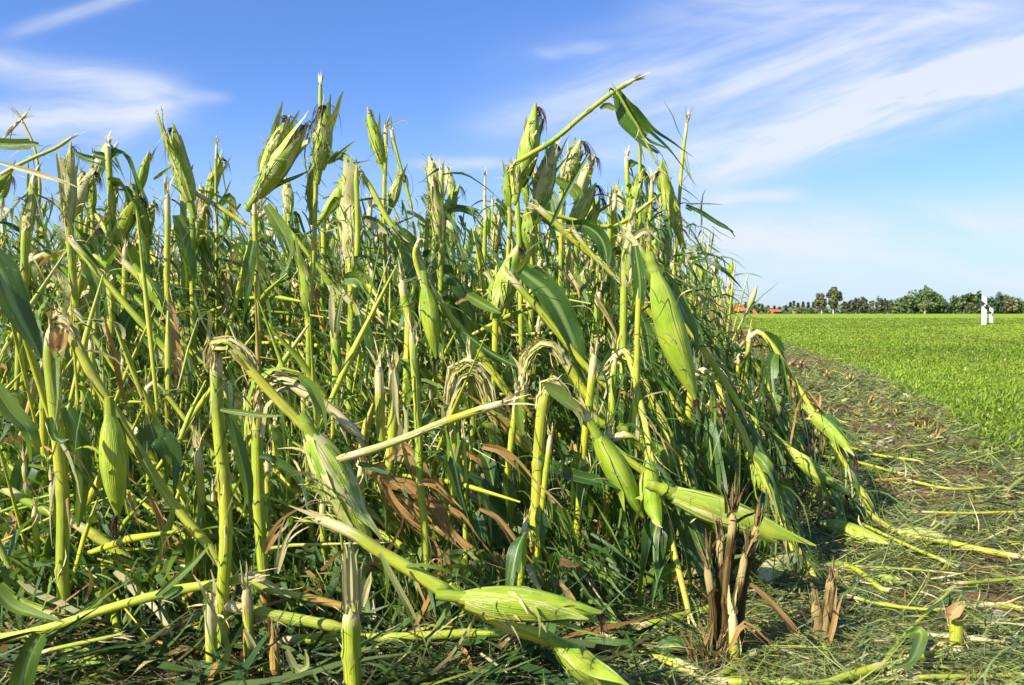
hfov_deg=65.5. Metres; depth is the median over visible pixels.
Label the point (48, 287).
maize plant
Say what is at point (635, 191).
maize plant
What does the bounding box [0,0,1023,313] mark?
sky
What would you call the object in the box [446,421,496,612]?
maize plant
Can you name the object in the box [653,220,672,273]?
maize plant
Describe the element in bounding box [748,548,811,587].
fallen ear
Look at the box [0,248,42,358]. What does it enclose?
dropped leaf
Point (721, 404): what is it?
maize plant
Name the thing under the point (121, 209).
maize plant
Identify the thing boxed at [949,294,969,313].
round tree
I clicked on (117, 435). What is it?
maize plant
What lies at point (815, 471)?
maize plant
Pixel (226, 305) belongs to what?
maize plant
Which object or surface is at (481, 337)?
maize plant
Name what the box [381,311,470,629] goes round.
maize plant
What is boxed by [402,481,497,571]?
dropped leaf
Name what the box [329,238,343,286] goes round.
maize plant
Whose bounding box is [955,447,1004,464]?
fallen stalk
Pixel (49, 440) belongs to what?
maize plant
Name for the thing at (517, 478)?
maize plant
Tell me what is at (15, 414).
dropped leaf
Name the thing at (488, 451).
maize plant
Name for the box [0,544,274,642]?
fallen stalk
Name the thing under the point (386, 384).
maize plant
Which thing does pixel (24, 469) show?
maize plant
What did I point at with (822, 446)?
maize stub
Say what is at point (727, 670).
fallen stalk
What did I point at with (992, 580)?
fallen stalk
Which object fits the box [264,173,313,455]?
maize plant
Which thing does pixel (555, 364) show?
maize plant
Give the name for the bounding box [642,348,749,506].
maize plant
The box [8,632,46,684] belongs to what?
dropped leaf
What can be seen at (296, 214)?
maize plant
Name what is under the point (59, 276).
maize plant
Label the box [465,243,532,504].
maize plant
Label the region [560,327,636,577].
maize plant
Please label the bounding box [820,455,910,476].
fallen stalk
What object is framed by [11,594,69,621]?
fallen stalk
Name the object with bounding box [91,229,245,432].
maize plant
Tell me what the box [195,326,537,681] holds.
maize plant
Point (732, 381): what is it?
maize plant
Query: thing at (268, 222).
maize plant
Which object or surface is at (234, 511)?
maize plant
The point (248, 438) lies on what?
maize plant
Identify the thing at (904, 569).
fallen stalk
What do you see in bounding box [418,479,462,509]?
dropped leaf
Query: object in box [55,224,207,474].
maize plant
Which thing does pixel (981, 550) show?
fallen stalk
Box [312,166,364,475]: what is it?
maize plant
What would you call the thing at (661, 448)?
maize plant
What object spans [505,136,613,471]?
maize plant
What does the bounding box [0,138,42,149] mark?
dropped leaf
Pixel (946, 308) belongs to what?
round tree
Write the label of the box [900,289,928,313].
round tree
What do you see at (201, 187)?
maize plant
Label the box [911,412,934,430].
maize stub
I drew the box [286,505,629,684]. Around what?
maize plant
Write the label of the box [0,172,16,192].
maize plant
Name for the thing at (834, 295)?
birch
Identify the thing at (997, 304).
round tree
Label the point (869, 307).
slender tree
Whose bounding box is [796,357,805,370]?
maize stub
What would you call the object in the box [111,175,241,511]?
maize plant
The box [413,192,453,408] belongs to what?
maize plant
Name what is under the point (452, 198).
maize plant
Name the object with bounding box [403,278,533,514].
maize plant
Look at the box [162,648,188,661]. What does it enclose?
dropped leaf
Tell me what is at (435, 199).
maize plant
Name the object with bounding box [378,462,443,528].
dropped leaf
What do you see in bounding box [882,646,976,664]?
fallen stalk
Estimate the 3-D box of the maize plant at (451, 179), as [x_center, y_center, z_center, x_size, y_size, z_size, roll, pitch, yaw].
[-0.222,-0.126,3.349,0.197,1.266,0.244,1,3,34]
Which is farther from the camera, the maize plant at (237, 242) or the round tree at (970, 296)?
the round tree at (970, 296)
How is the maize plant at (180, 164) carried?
on the ground at (992, 594)
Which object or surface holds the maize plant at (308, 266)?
on the ground at (992, 594)
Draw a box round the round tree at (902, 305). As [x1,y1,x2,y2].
[889,295,914,313]
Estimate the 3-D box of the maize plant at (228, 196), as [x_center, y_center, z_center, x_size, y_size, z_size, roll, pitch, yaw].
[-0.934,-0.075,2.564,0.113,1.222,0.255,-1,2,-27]
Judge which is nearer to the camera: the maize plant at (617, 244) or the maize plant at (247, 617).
the maize plant at (247, 617)
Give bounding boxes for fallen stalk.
[0,487,145,564]
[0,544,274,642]
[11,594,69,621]
[41,630,134,660]
[70,519,153,581]
[126,417,176,494]
[480,639,697,671]
[599,632,708,684]
[627,605,708,635]
[699,661,892,684]
[709,650,788,684]
[792,481,958,569]
[811,478,1023,559]
[814,561,900,601]
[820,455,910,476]
[838,593,946,611]
[841,565,959,582]
[851,447,923,463]
[865,471,929,482]
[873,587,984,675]
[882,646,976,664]
[888,672,1023,683]
[896,438,950,448]
[901,509,1023,516]
[904,479,1008,494]
[928,631,1010,646]
[941,576,1023,591]
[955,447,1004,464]
[968,596,1023,615]
[1002,475,1023,498]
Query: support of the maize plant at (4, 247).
on the ground at (992, 594)
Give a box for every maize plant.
[0,105,92,516]
[0,160,15,319]
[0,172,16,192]
[0,211,15,382]
[0,240,180,429]
[0,489,55,591]
[2,141,130,427]
[3,193,54,375]
[7,239,20,366]
[8,338,93,543]
[15,300,251,640]
[17,446,48,542]
[19,200,51,266]
[29,351,41,485]
[30,374,71,495]
[37,465,99,589]
[39,238,242,491]
[40,276,100,384]
[46,166,103,315]
[50,167,102,503]
[55,145,118,314]
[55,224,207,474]
[59,201,165,372]
[63,142,118,359]
[63,378,99,545]
[70,229,164,495]
[79,274,130,499]
[79,332,142,508]
[84,131,159,480]
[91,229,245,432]
[98,182,151,377]
[105,193,134,423]
[105,243,160,425]
[110,350,144,505]
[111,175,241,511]
[118,177,175,488]
[129,199,175,422]
[130,147,174,423]
[132,181,163,402]
[135,371,292,546]
[153,103,270,472]
[172,195,222,452]
[179,184,214,369]
[179,271,219,389]
[181,569,341,683]
[182,403,211,515]
[185,422,255,632]
[195,150,236,464]
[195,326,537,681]
[201,252,251,424]
[203,196,422,431]
[204,134,238,433]
[209,445,245,543]
[211,476,218,537]
[212,365,384,649]
[218,281,360,407]
[219,233,242,398]
[224,230,285,382]
[225,233,244,265]
[227,203,241,312]
[228,449,244,544]
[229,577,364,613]
[230,529,273,623]
[231,387,279,515]
[233,561,260,677]
[236,101,331,408]
[239,197,278,354]
[244,446,303,559]
[257,612,511,683]
[261,315,282,413]
[262,201,280,266]
[262,327,416,487]
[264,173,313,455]
[264,410,306,542]
[275,71,368,458]
[277,273,329,408]
[283,208,316,432]
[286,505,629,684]
[289,235,366,537]
[289,382,317,577]
[293,270,408,548]
[295,253,375,389]
[301,383,357,556]
[303,476,381,574]
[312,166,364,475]
[313,215,333,424]
[316,154,425,450]
[316,229,319,283]
[319,412,411,535]
[322,286,392,495]
[325,426,378,553]
[327,175,344,286]
[327,446,385,575]
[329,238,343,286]
[331,206,365,394]
[333,190,404,407]
[356,232,455,492]
[357,247,402,480]
[360,106,413,382]
[365,339,429,551]
[370,408,399,486]
[375,248,467,416]
[376,382,389,505]
[381,212,401,377]
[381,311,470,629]
[401,320,648,599]
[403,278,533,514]
[412,156,499,493]
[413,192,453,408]
[416,154,452,473]
[417,215,459,454]
[429,413,475,540]
[436,184,480,368]
[441,164,466,359]
[444,357,515,512]
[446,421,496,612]
[447,338,505,565]
[448,280,556,369]
[457,272,504,365]
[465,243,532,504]
[465,365,535,545]
[467,282,580,429]
[472,193,507,376]
[474,167,492,432]
[474,229,487,286]
[476,221,487,317]
[476,312,550,428]
[478,159,524,469]
[480,418,498,465]
[488,337,715,469]
[492,73,693,370]
[497,314,658,442]
[497,337,572,466]
[500,247,601,428]
[500,374,815,588]
[501,264,646,416]
[503,417,578,592]
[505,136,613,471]
[505,178,541,294]
[506,501,550,628]
[522,153,654,367]
[531,162,570,428]
[534,222,565,453]
[538,137,600,460]
[544,226,554,326]
[550,182,614,455]
[554,409,754,592]
[556,154,601,465]
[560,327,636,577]
[561,271,632,510]
[574,398,686,487]
[576,224,774,591]
[579,332,710,492]
[579,365,676,535]
[580,438,601,542]
[584,179,635,372]
[584,334,771,605]
[589,217,617,317]
[589,327,715,630]
[594,220,604,347]
[599,188,638,349]
[599,269,728,379]
[611,198,669,432]
[612,133,669,349]
[614,184,628,296]
[618,335,761,550]
[623,145,662,333]
[628,166,682,364]
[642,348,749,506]
[643,155,677,372]
[651,101,734,408]
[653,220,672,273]
[654,212,698,370]
[655,334,818,496]
[669,348,826,597]
[675,377,753,495]
[678,388,877,529]
[684,358,793,479]
[692,348,828,570]
[702,337,771,453]
[707,351,794,487]
[722,332,818,450]
[722,370,808,471]
[725,320,921,526]
[726,386,811,490]
[730,342,817,462]
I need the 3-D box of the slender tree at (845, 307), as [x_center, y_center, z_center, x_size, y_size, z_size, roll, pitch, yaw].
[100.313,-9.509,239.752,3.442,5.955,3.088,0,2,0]
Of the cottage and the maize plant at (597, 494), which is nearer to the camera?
the maize plant at (597, 494)
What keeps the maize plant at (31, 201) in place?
on the ground at (992, 594)
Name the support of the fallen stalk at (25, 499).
on the ground at (992, 594)
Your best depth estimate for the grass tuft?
1.34 m
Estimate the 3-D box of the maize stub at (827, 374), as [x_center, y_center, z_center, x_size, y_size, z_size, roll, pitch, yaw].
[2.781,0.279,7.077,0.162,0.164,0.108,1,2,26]
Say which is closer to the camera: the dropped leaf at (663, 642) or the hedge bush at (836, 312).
the dropped leaf at (663, 642)
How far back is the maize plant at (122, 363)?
1.99 m
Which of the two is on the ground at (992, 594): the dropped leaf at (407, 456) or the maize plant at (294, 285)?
the maize plant at (294, 285)
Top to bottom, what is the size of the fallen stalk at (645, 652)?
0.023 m
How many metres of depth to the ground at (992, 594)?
2.49 m
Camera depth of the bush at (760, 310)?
268.98 m
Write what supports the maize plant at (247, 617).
on the ground at (992, 594)
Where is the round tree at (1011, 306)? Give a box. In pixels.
[994,292,1017,313]
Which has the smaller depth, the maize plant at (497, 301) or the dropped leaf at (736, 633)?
the dropped leaf at (736, 633)
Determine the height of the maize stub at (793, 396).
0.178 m
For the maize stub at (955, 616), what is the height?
0.129 m
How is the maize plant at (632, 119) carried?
on the ground at (992, 594)
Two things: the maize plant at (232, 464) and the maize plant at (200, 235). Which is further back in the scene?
the maize plant at (200, 235)
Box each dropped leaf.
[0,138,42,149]
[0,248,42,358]
[0,382,39,461]
[0,583,63,621]
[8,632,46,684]
[128,491,152,549]
[147,491,177,583]
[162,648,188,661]
[364,468,404,531]
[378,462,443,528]
[379,475,459,570]
[382,492,436,562]
[394,494,452,544]
[397,461,445,503]
[401,442,431,508]
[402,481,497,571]
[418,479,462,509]
[428,477,458,519]
[429,503,501,568]
[466,451,502,488]
[468,481,488,535]
[479,507,539,574]
[482,444,562,513]
[652,636,702,654]
[728,621,782,657]
[750,582,806,642]
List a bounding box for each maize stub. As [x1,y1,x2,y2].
[679,472,777,674]
[740,490,759,506]
[766,450,809,512]
[767,543,843,649]
[784,481,818,531]
[786,358,798,368]
[787,377,804,400]
[789,387,810,407]
[789,442,817,469]
[792,395,809,420]
[795,412,814,435]
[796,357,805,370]
[803,424,819,446]
[807,435,827,460]
[819,366,834,380]
[843,371,856,380]
[865,390,880,404]
[880,400,894,416]
[885,398,907,418]
[907,410,931,427]
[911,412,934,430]
[920,419,948,441]
[925,598,978,660]
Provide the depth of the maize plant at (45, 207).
4.25 m
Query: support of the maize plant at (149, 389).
on the ground at (992, 594)
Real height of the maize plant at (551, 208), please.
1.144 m
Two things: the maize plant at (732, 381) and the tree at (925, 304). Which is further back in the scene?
the tree at (925, 304)
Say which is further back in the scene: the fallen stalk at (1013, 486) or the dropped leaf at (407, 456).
the fallen stalk at (1013, 486)
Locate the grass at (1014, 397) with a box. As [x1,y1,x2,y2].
[732,317,1023,460]
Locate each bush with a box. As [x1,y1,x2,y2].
[744,304,752,313]
[755,306,766,313]
[788,306,801,313]
[801,307,815,313]
[812,306,820,313]
[822,306,834,313]
[824,304,842,313]
[870,308,885,313]
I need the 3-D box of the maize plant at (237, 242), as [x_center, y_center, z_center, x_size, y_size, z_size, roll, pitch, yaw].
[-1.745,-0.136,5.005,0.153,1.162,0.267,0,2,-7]
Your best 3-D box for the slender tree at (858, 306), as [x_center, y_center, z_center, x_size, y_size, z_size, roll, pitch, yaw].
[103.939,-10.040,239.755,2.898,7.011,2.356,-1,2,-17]
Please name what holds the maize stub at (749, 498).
on the ground at (992, 594)
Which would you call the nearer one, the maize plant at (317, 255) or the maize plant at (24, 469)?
the maize plant at (24, 469)
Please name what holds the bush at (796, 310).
on the ground at (992, 594)
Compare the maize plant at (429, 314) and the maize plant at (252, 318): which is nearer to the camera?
the maize plant at (429, 314)
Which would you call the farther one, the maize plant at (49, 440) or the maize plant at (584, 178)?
the maize plant at (584, 178)
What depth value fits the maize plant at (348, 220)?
2.06 m
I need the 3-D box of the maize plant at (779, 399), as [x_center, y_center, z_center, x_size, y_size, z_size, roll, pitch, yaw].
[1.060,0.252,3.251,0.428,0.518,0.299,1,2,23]
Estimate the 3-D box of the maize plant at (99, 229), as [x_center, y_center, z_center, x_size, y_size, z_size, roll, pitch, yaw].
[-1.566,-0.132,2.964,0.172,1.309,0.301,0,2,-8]
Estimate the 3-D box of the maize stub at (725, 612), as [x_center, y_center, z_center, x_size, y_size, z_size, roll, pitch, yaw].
[0.376,0.402,1.371,0.152,0.357,0.154,-2,3,-43]
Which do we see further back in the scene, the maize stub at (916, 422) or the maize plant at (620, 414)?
the maize stub at (916, 422)
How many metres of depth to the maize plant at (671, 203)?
2.44 m
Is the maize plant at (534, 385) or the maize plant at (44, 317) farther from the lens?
the maize plant at (44, 317)
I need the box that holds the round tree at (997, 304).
[987,294,1007,313]
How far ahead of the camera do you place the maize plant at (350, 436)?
1.89 m
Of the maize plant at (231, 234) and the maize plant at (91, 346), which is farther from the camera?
the maize plant at (231, 234)
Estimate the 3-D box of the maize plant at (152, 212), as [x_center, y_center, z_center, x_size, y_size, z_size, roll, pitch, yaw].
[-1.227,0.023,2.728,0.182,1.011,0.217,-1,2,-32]
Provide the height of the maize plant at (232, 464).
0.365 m
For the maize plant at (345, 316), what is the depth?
2.26 m
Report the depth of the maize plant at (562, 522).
1.58 m
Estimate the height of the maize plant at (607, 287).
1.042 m
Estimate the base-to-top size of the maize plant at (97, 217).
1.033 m
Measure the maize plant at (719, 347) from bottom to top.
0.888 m
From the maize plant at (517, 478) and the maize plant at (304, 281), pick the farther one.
the maize plant at (304, 281)
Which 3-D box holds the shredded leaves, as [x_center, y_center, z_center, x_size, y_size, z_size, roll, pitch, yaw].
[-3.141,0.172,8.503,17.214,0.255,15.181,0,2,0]
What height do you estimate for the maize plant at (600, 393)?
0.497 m
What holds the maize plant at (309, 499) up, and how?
on the ground at (992, 594)
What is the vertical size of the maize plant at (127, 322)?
0.843 m
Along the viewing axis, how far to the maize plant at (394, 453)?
1.68 m
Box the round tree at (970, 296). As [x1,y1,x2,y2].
[960,292,981,313]
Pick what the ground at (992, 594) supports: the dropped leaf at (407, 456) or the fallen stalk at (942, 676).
the fallen stalk at (942, 676)
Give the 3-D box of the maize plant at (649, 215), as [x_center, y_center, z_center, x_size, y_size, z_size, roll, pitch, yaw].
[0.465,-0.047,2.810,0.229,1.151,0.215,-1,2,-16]
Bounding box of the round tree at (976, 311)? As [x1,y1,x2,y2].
[963,298,981,313]
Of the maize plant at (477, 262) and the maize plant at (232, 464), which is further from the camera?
the maize plant at (477, 262)
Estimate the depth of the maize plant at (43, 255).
2.44 m
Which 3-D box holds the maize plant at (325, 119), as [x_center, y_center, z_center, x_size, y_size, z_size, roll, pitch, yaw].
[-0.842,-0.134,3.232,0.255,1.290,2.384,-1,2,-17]
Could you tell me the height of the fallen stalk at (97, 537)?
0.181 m
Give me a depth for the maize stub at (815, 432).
3.50 m
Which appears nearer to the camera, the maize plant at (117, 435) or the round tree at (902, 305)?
the maize plant at (117, 435)
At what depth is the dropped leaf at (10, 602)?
1.24 m
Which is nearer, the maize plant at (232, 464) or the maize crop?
the maize plant at (232, 464)
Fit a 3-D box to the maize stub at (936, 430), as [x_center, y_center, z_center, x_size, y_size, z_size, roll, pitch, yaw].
[1.958,0.418,3.681,0.150,0.136,0.100,1,2,25]
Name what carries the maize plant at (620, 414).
on the ground at (992, 594)
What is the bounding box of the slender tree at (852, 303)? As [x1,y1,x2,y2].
[848,300,855,313]
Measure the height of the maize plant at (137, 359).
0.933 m
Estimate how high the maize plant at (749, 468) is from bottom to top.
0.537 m
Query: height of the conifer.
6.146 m
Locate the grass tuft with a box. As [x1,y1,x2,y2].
[667,618,757,677]
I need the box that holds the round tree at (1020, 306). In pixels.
[1011,296,1023,313]
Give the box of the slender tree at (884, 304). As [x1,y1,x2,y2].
[881,298,886,313]
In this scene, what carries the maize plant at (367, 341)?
on the ground at (992, 594)
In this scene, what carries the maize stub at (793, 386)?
on the ground at (992, 594)
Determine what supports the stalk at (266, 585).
on the ground at (992, 594)
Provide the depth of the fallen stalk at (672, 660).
1.33 m
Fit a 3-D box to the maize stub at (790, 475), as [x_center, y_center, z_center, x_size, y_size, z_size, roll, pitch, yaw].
[0.823,0.415,2.429,0.165,0.233,0.121,1,2,15]
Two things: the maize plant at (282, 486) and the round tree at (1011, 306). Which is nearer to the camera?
the maize plant at (282, 486)
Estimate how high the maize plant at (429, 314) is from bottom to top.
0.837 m
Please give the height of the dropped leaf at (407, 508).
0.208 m
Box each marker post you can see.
[981,295,986,324]
[989,307,992,322]
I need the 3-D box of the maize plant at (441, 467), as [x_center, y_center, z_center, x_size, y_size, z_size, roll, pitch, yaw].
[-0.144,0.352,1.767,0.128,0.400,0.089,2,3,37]
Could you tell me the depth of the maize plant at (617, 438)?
1.69 m
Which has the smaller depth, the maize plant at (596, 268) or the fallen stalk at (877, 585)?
the fallen stalk at (877, 585)
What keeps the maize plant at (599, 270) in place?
on the ground at (992, 594)
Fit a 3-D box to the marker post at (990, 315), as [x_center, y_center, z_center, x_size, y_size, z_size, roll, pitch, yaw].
[22.236,-1.173,36.972,0.167,0.935,0.136,0,2,0]
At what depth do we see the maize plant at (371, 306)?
2.45 m
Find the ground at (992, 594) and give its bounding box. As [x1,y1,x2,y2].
[0,314,1023,684]
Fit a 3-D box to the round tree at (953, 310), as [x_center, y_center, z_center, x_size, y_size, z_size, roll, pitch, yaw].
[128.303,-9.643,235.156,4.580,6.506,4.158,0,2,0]
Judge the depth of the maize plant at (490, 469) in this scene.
1.71 m
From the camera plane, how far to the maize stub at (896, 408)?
4.52 m
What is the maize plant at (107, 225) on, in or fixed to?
on the ground at (992, 594)
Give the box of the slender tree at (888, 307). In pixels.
[887,300,891,312]
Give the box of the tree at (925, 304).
[917,300,932,313]
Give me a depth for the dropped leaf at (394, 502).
1.56 m
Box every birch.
[814,293,826,313]
[825,286,842,313]
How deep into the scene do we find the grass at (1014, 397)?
10.37 m
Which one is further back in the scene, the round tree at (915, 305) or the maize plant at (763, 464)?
the round tree at (915, 305)
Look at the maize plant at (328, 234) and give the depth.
3.04 m
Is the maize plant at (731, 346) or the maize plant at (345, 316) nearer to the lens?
the maize plant at (345, 316)
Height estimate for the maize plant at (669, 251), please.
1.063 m
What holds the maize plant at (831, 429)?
on the ground at (992, 594)
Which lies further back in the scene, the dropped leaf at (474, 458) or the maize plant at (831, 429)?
the maize plant at (831, 429)
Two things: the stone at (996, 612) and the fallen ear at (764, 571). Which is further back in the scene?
the fallen ear at (764, 571)
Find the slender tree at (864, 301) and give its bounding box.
[860,296,867,313]
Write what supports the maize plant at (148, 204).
on the ground at (992, 594)
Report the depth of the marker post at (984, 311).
23.92 m
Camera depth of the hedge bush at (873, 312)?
306.73 m
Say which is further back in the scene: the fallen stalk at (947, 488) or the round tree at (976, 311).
the round tree at (976, 311)
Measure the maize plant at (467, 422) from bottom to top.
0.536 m
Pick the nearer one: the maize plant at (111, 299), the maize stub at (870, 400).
the maize plant at (111, 299)
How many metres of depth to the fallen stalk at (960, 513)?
2.29 m
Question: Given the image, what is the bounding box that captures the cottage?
[767,310,783,313]
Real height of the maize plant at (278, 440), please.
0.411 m
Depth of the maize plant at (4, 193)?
3.90 m
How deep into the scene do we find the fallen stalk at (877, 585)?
1.74 m
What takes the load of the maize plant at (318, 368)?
on the ground at (992, 594)
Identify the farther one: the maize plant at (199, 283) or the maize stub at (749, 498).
the maize plant at (199, 283)
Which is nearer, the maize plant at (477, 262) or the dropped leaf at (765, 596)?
the dropped leaf at (765, 596)
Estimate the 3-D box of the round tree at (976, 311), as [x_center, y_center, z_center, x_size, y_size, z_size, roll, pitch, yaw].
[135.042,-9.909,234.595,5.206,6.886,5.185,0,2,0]
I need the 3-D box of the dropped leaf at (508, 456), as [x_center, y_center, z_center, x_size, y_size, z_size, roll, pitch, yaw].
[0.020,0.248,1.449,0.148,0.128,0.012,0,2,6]
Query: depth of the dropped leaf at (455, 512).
1.52 m
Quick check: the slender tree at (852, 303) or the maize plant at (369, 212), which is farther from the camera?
the slender tree at (852, 303)
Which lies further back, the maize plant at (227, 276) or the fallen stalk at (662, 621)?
the maize plant at (227, 276)
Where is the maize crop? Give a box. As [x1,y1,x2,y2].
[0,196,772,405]
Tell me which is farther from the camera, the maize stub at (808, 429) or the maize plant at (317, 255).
the maize plant at (317, 255)
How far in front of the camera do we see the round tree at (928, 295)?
232.70 m
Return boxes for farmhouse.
[727,304,744,313]
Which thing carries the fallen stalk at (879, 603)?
on the ground at (992, 594)
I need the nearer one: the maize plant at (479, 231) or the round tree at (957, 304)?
the maize plant at (479, 231)
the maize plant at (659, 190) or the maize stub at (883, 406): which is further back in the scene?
the maize stub at (883, 406)
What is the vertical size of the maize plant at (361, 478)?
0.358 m
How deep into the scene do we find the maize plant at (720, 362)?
2.92 m
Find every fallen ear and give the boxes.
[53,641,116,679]
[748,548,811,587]
[819,515,910,549]
[877,574,914,586]
[895,519,951,542]
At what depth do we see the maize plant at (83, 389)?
1.74 m
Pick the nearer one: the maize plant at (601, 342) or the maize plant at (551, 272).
the maize plant at (601, 342)
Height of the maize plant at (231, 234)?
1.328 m
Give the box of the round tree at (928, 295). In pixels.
[913,285,945,313]
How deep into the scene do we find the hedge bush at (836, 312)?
308.11 m
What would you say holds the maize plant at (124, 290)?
on the ground at (992, 594)
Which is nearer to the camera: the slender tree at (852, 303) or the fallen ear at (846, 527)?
the fallen ear at (846, 527)
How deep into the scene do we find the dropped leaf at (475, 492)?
1.64 m
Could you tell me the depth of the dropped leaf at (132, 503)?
1.56 m
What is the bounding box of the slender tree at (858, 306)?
[853,298,862,313]
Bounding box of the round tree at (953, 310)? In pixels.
[943,299,955,313]
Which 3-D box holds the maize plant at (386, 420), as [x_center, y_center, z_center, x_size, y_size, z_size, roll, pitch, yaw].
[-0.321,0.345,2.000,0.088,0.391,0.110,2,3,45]
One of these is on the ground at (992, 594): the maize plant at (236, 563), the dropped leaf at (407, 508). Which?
the maize plant at (236, 563)
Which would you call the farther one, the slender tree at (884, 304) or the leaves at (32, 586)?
the slender tree at (884, 304)
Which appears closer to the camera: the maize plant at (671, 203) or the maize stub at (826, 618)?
the maize stub at (826, 618)
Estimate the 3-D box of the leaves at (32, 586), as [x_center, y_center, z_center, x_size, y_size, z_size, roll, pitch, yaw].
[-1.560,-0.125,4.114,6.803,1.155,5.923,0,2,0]
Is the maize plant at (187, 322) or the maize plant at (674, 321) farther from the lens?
the maize plant at (187, 322)
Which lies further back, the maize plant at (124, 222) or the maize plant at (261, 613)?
the maize plant at (124, 222)
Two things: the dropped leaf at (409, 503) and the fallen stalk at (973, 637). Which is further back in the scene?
the dropped leaf at (409, 503)
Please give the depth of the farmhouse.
216.86 m
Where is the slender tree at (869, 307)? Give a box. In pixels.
[865,300,874,313]
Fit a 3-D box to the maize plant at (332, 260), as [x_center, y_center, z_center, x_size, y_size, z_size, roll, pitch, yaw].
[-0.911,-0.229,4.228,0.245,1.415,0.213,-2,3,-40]
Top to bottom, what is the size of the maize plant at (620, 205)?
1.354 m
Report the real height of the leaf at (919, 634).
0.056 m
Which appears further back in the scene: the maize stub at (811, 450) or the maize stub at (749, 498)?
the maize stub at (811, 450)
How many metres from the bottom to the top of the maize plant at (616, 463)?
0.510 m
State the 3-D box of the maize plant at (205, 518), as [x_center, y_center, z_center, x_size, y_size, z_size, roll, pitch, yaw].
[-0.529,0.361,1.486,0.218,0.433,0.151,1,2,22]
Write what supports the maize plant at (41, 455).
on the ground at (992, 594)
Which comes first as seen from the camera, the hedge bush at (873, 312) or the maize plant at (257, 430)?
the maize plant at (257, 430)
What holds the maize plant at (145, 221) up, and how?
on the ground at (992, 594)
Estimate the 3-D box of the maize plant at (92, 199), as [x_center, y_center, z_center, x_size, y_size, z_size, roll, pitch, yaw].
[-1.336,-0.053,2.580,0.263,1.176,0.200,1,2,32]
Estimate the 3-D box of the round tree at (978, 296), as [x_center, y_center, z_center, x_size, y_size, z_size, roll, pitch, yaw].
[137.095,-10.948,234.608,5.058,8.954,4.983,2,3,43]
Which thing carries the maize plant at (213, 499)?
on the ground at (992, 594)
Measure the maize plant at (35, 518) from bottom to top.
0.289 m
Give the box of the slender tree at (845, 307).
[840,301,849,313]
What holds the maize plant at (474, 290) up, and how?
on the ground at (992, 594)
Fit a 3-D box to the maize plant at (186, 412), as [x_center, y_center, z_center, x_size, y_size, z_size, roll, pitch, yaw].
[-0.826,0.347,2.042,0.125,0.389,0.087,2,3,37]
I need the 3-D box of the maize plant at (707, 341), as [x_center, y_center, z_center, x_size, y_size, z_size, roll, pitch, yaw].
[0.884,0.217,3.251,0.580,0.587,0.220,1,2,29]
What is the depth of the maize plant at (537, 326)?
2.30 m
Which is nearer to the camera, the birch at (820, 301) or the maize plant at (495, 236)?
the maize plant at (495, 236)
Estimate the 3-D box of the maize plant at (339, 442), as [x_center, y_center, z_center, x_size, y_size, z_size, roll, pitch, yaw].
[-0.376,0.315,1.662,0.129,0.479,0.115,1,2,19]
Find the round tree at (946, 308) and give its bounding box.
[929,292,950,313]
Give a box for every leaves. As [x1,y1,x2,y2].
[0,174,741,683]
[0,341,1023,684]
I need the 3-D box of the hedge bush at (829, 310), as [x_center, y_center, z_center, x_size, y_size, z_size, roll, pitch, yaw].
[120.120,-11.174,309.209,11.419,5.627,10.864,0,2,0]
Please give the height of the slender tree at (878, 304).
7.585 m
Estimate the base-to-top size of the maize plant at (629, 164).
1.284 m
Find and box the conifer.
[784,305,788,313]
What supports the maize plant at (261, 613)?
on the ground at (992, 594)
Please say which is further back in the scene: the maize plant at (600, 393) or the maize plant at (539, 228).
the maize plant at (539, 228)
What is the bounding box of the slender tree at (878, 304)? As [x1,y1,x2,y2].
[875,296,881,313]
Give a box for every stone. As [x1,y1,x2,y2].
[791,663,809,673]
[988,610,1006,625]
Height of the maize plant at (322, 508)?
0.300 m
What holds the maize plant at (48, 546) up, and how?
on the ground at (992, 594)
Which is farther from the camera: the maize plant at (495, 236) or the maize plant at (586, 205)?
the maize plant at (495, 236)
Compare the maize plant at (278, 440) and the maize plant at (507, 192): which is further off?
the maize plant at (507, 192)
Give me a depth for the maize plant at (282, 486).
1.60 m
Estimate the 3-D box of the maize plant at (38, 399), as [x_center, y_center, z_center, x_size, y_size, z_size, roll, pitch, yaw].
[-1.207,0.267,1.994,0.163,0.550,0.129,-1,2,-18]
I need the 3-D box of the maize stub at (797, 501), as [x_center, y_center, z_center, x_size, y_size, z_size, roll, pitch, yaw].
[0.787,0.458,2.216,0.136,0.162,0.110,1,2,20]
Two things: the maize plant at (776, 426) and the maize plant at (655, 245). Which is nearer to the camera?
the maize plant at (776, 426)
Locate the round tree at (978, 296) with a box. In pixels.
[970,290,987,313]
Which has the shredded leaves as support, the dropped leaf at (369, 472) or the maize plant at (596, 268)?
the dropped leaf at (369, 472)
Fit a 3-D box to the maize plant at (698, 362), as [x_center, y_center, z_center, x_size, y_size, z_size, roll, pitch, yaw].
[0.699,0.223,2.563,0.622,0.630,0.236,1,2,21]
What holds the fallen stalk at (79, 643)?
on the ground at (992, 594)
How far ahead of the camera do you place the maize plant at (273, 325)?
3.72 m
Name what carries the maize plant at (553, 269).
on the ground at (992, 594)
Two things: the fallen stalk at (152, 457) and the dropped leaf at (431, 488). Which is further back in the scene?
the fallen stalk at (152, 457)
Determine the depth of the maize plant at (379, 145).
2.57 m
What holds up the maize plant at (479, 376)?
on the ground at (992, 594)
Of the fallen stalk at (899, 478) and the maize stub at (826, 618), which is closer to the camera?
the maize stub at (826, 618)
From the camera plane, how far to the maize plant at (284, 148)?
2.08 m
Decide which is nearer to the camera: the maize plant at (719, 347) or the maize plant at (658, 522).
the maize plant at (658, 522)
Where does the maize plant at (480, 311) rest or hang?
on the ground at (992, 594)

